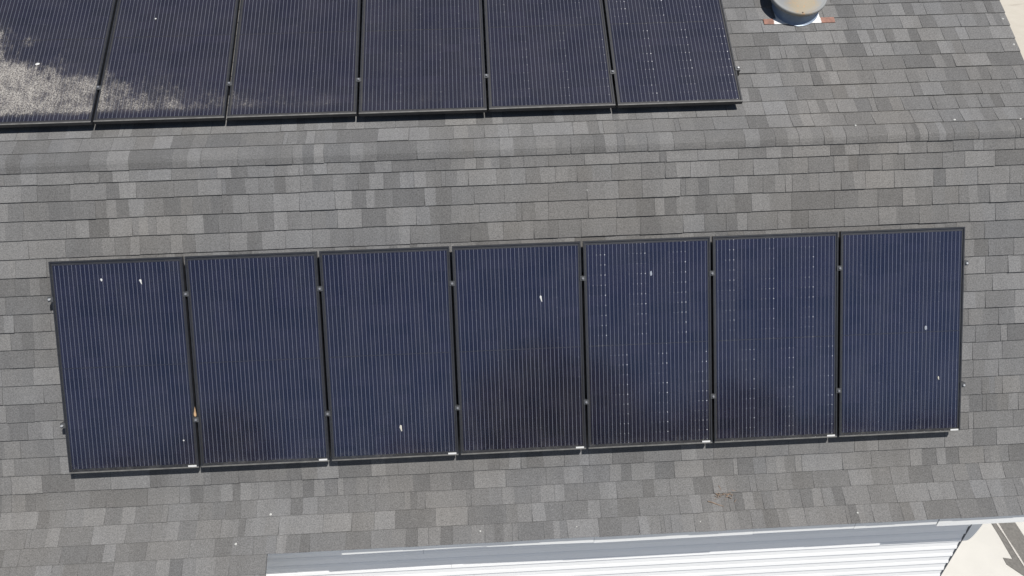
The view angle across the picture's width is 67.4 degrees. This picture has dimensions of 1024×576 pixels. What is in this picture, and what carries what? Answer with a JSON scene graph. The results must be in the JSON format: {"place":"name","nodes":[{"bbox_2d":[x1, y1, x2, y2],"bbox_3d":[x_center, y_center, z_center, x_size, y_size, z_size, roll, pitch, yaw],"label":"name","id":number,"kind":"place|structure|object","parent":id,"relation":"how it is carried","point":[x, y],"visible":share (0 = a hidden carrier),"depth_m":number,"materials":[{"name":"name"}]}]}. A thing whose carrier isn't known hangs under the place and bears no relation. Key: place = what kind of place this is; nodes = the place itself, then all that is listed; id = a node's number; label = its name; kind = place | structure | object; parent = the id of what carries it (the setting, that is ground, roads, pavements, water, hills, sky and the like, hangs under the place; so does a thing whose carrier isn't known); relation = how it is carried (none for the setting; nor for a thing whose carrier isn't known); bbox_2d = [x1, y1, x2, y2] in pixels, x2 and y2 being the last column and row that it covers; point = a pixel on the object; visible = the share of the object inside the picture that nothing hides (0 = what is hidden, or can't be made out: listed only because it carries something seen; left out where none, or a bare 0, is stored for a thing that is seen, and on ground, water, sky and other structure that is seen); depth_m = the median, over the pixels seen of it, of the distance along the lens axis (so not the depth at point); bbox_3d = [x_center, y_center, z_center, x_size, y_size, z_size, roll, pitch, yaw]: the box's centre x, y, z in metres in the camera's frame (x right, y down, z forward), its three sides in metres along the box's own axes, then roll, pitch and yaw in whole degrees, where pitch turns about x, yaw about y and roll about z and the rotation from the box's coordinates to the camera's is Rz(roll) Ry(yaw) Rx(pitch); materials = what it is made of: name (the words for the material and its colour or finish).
{"place":"outdoors","nodes":[
{"label":"outdoors","id":0,"kind":"place"},
{"bbox_2d":[941,522,1023,575],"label":"patio","id":1,"kind":"structure","parent":0,"point":[982,551],"depth_m":8.57,"materials":[{"name":"beige concrete"}]},
{"bbox_2d":[992,522,1023,575],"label":"path","id":2,"kind":"structure","parent":0,"point":[1013,533],"depth_m":8.71,"materials":[{"name":"concrete"}]},
{"bbox_2d":[996,523,1023,565],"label":"path joint","id":3,"kind":"object","parent":2,"relation":"on","point":[999,526],"visible":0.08,"depth_m":8.69,"materials":[{"name":"white concrete"}]},
{"bbox_2d":[1000,0,1023,58],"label":"ground","id":4,"kind":"structure","parent":0,"point":[1014,11],"depth_m":22.07,"materials":[{"name":"concrete"}]},
{"bbox_2d":[0,0,1023,575],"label":"house","id":5,"kind":"structure","parent":4,"relation":"on","point":[880,114],"depth_m":6.13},
{"bbox_2d":[96,66,739,91],"bbox_3d":[-1.224,-1.636,6.160,6.170,0.099,0.085,-2,66,-2],"label":"mounting rail","id":6,"kind":"object","parent":5,"relation":"attached to","point":[486,77],"visible":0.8,"depth_m":6.17,"materials":[{"name":"metal"}]},
{"bbox_2d":[0,0,117,127],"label":"solar panel","id":7,"kind":"object","parent":6,"relation":"attached to","point":[64,44],"visible":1,"depth_m":6.17,"materials":[{"name":"black glass"}]},
{"bbox_2d":[93,0,239,123],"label":"solar panel","id":8,"kind":"object","parent":6,"relation":"attached to","point":[172,61],"visible":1,"depth_m":6.18,"materials":[{"name":"black glass"}]},
{"bbox_2d":[227,0,360,119],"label":"solar panel","id":9,"kind":"object","parent":6,"relation":"attached to","point":[296,58],"visible":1,"depth_m":6.21,"materials":[{"name":"black glass"}]},
{"bbox_2d":[359,0,486,116],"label":"solar panel","id":10,"kind":"object","parent":6,"relation":"attached to","point":[419,57],"visible":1,"depth_m":6.24,"materials":[{"name":"black glass"}]},
{"bbox_2d":[484,0,614,111],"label":"solar panel","id":11,"kind":"object","parent":6,"relation":"attached to","point":[547,54],"visible":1,"depth_m":6.27,"materials":[{"name":"black glass"}]},
{"bbox_2d":[604,0,742,107],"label":"solar panel","id":12,"kind":"object","parent":6,"relation":"attached to","point":[663,53],"visible":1,"depth_m":6.30,"materials":[{"name":"black glass"}]},
{"bbox_2d":[47,260,967,301],"bbox_3d":[0.043,-0.047,6.027,7.190,0.085,0.111,-2,6,-2],"label":"mounting rail","id":13,"kind":"object","parent":5,"relation":"attached to","point":[452,282],"visible":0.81,"depth_m":5.99,"materials":[{"name":"metal"}]},
{"bbox_2d":[48,256,199,473],"bbox_3d":[-2.993,0.605,5.952,1.000,1.661,0.036,-2,6,-2],"label":"solar panel","id":14,"kind":"object","parent":13,"relation":"attached to","point":[122,334],"visible":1,"depth_m":5.94,"materials":[{"name":"blue glass"}]},
{"bbox_2d":[184,251,329,466],"bbox_3d":[-1.974,0.563,5.988,1.000,1.661,0.038,-2,6,-2],"label":"solar panel","id":15,"kind":"object","parent":13,"relation":"attached to","point":[257,351],"visible":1,"depth_m":5.97,"materials":[{"name":"blue glass"}]},
{"bbox_2d":[319,246,458,460],"bbox_3d":[-0.956,0.521,6.023,1.000,1.661,0.036,-2,6,-2],"label":"solar panel","id":16,"kind":"object","parent":13,"relation":"attached to","point":[388,337],"visible":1,"depth_m":6.01,"materials":[{"name":"blue glass"}]},
{"bbox_2d":[452,241,585,454],"bbox_3d":[0.063,0.481,6.059,1.000,1.661,0.037,-2,6,-2],"label":"solar panel","id":17,"kind":"object","parent":13,"relation":"attached to","point":[520,358],"visible":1,"depth_m":6.05,"materials":[{"name":"blue glass"}]},
{"bbox_2d":[712,231,838,442],"bbox_3d":[2.100,0.400,6.130,1.000,1.661,0.036,-2,6,-2],"label":"solar panel","id":18,"kind":"object","parent":13,"relation":"attached to","point":[775,324],"visible":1,"depth_m":6.12,"materials":[{"name":"blue glass"}]},
{"bbox_2d":[837,227,964,436],"bbox_3d":[3.119,0.359,6.166,1.000,1.661,0.037,-2,6,-2],"label":"solar panel","id":19,"kind":"object","parent":13,"relation":"attached to","point":[899,290],"visible":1,"depth_m":6.15,"materials":[{"name":"blue glass"}]},
{"bbox_2d":[60,381,964,427],"bbox_3d":[0.079,0.935,6.130,7.190,0.085,0.111,-2,6,-2],"label":"mounting rail","id":20,"kind":"object","parent":5,"relation":"attached to","point":[457,407],"visible":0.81,"depth_m":6.09,"materials":[{"name":"metal"}]},
{"bbox_2d":[583,236,711,448],"bbox_3d":[1.082,0.440,6.095,1.000,1.661,0.036,-2,6,-2],"label":"solar panel","id":21,"kind":"object","parent":20,"relation":"attached to","point":[648,359],"visible":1,"depth_m":6.08,"materials":[{"name":"blue glass"}]},
{"bbox_2d":[715,485,735,501],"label":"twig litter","id":22,"kind":"object","parent":5,"relation":"on","point":[724,494],"visible":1,"depth_m":6.25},
{"bbox_2d":[763,0,834,25],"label":"roof vent","id":23,"kind":"object","parent":5,"relation":"on","point":[798,12],"visible":1,"depth_m":6.51,"materials":[{"name":"metal"}]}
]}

